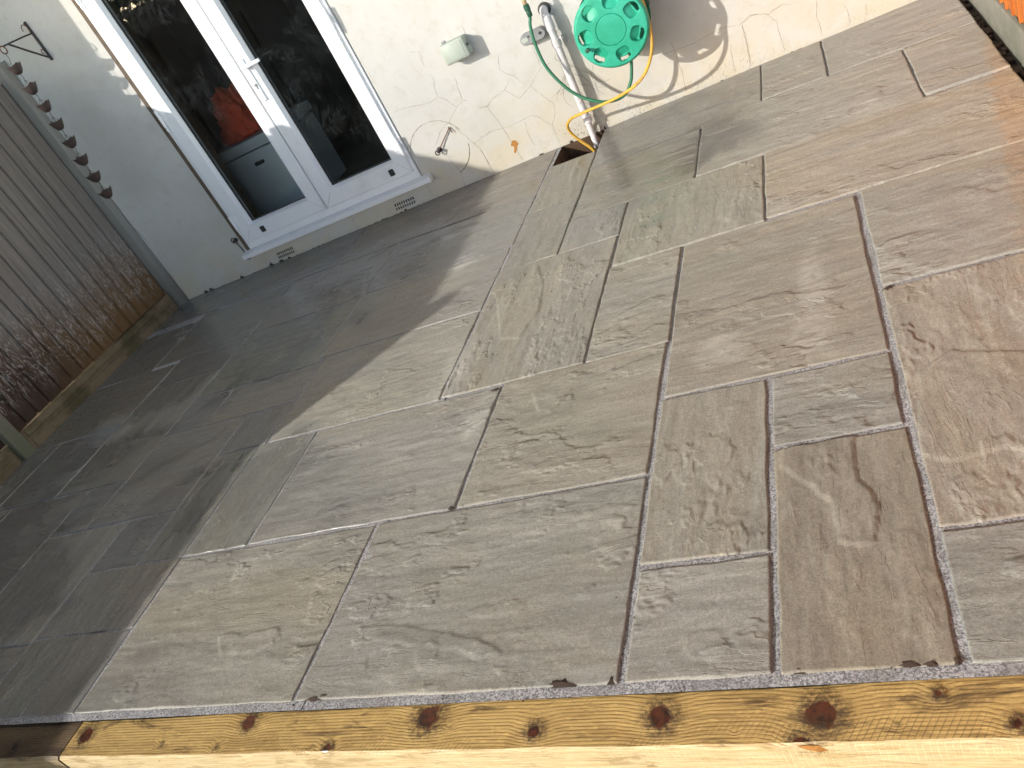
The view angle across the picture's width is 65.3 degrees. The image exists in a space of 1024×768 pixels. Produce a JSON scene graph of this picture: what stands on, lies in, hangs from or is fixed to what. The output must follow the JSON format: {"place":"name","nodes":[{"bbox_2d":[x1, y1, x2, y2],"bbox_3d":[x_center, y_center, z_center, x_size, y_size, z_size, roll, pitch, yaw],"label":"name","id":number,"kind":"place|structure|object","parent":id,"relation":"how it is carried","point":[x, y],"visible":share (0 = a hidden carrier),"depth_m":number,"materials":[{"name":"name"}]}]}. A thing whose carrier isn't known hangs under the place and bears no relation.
{"place":"outdoors","nodes":[
{"label":"outdoors","id":0,"kind":"place"},
{"bbox_2d":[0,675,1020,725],"bbox_3d":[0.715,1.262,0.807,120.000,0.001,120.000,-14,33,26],"label":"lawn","id":1,"kind":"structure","parent":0,"point":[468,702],"depth_m":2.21,"materials":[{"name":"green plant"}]},
{"bbox_2d":[0,440,22,484],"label":"wooden fence","id":2,"kind":"object","parent":1,"relation":"on","point":[11,461],"visible":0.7,"depth_m":4.51,"materials":[{"name":"wood"}]},
{"bbox_2d":[0,722,82,767],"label":"timber sleeper","id":3,"kind":"object","parent":1,"relation":"on","point":[34,746],"visible":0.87,"depth_m":2.40,"materials":[{"name":"brown wood"}]},
{"bbox_2d":[0,61,187,460],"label":"wooden fence","id":4,"kind":"object","parent":1,"relation":"on","point":[86,280],"visible":0.7,"depth_m":5.07,"materials":[{"name":"wood"}]},
{"bbox_2d":[0,0,916,316],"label":"house","id":5,"kind":"structure","parent":1,"relation":"on","point":[126,88],"depth_m":4.89,"materials":[{"name":"paint"}]},
{"bbox_2d":[0,22,52,59],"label":"hanging bracket","id":6,"kind":"object","parent":5,"relation":"attached to","point":[47,55],"visible":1,"depth_m":4.82,"materials":[{"name":"black metal"}]},
{"bbox_2d":[6,55,145,239],"bbox_3d":[-2.671,-1.422,4.928,0.104,1.270,0.096,-25,29,7],"label":"rain chain","id":7,"kind":"object","parent":6,"relation":"hanging from","point":[31,88],"visible":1,"depth_m":4.84,"materials":[{"name":"brown metal"}]},
{"bbox_2d":[3,60,188,299],"bbox_3d":[-2.787,-1.271,5.474,0.091,1.941,0.007,-14,33,26],"label":"fence post","id":8,"kind":"object","parent":5,"relation":"attached to","point":[102,188],"visible":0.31,"depth_m":5.49,"materials":[{"name":"brown wood"}]},
{"bbox_2d":[231,238,250,259],"bbox_3d":[-1.878,-0.932,5.524,0.040,0.187,0.040,-16,32,22],"label":"cabin hook","id":9,"kind":"object","parent":5,"relation":"attached to","point":[235,240],"visible":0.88,"depth_m":5.50,"materials":[{"name":"black metal"}]},
{"bbox_2d":[71,0,433,259],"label":"patio door","id":10,"kind":"structure","parent":5,"relation":"in","point":[325,202],"depth_m":4.96,"materials":[{"name":"white plastic"}]},
{"bbox_2d":[216,100,346,215],"bbox_3d":[-1.789,-1.649,6.063,0.740,0.585,0.590,-16,32,22],"label":"cabinet","id":11,"kind":"object","parent":5,"relation":"on","point":[259,172],"visible":0.62,"depth_m":5.86,"materials":[{"name":"grey plastic"}]},
{"bbox_2d":[209,83,261,145],"bbox_3d":[-1.984,-2.024,5.830,0.506,0.371,0.490,-43,32,-23],"label":"jacket","id":12,"kind":"object","parent":11,"relation":"on","point":[236,119],"visible":0.59,"depth_m":5.70,"materials":[{"name":"fabric"}]},
{"bbox_2d":[435,127,452,155],"bbox_3d":[-0.415,-1.464,4.825,0.160,0.128,0.040,-16,32,22],"label":"cabin hook","id":13,"kind":"object","parent":5,"relation":"attached to","point":[439,150],"visible":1,"depth_m":4.85,"materials":[{"name":"silver metal"}]},
{"bbox_2d":[439,34,472,65],"bbox_3d":[-0.313,-1.874,4.462,0.157,0.126,0.094,-16,32,22],"label":"socket box","id":14,"kind":"object","parent":5,"relation":"attached to","point":[456,49],"visible":1,"depth_m":4.43,"materials":[{"name":"white plastic"}]},
{"bbox_2d":[521,0,532,16],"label":"garden tap","id":15,"kind":"object","parent":5,"relation":"attached to","point":[526,7],"visible":1,"depth_m":4.19,"materials":[{"name":"green plastic"}]},
{"bbox_2d":[520,25,546,45],"bbox_3d":[0.117,-1.905,4.375,0.150,0.060,0.056,-16,32,22],"label":"wall fixture","id":16,"kind":"object","parent":5,"relation":"attached to","point":[540,32],"depth_m":4.36,"materials":[{"name":"grey plastic"}]},
{"bbox_2d":[538,2,598,150],"bbox_3d":[0.347,-1.685,4.476,0.076,0.895,0.086,-16,32,22],"label":"waste pipe","id":17,"kind":"object","parent":5,"relation":"attached to","point":[544,9],"visible":0.98,"depth_m":4.38,"materials":[{"name":"white plastic"}]},
{"bbox_2d":[574,0,650,67],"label":"hose reel","id":18,"kind":"object","parent":5,"relation":"attached to","point":[611,32],"visible":1,"depth_m":4.00,"materials":[{"name":"green plastic"}]},
{"bbox_2d":[528,16,632,102],"bbox_3d":[0.379,-1.751,4.242,0.477,0.590,0.057,-11,34,30],"label":"garden hose","id":19,"kind":"object","parent":18,"relation":"hanging from","point":[561,83],"visible":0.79,"depth_m":4.32,"materials":[{"name":"green rubber"}]},
{"bbox_2d":[566,0,653,151],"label":"garden hose","id":20,"kind":"object","parent":18,"relation":"hanging from","point":[614,98],"visible":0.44,"depth_m":4.25,"materials":[{"name":"yellow rubber"}]},
{"bbox_2d":[0,0,1023,724],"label":"patio paving","id":21,"kind":"structure","parent":0,"point":[468,600],"depth_m":2.55,"materials":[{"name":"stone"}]},
{"bbox_2d":[553,129,604,165],"bbox_3d":[0.419,-1.289,4.622,0.270,0.167,0.324,-14,33,26],"label":"drain pit","id":22,"kind":"object","parent":21,"relation":"in","point":[573,150],"visible":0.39,"depth_m":4.73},
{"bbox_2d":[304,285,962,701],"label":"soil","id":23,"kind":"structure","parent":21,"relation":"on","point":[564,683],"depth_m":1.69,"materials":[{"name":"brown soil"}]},
{"bbox_2d":[60,675,1023,767],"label":"timber sleeper","id":24,"kind":"object","parent":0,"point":[976,722],"visible":1,"depth_m":1.57,"materials":[{"name":"brown wood"}]},
{"bbox_2d":[960,0,1023,81],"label":"rubble","id":25,"kind":"object","parent":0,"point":[1006,55],"visible":0.54,"depth_m":3.36,"materials":[{"name":"soil"}]},
{"bbox_2d":[967,0,1023,69],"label":"wooden fence","id":26,"kind":"object","parent":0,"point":[1003,20],"visible":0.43,"depth_m":3.15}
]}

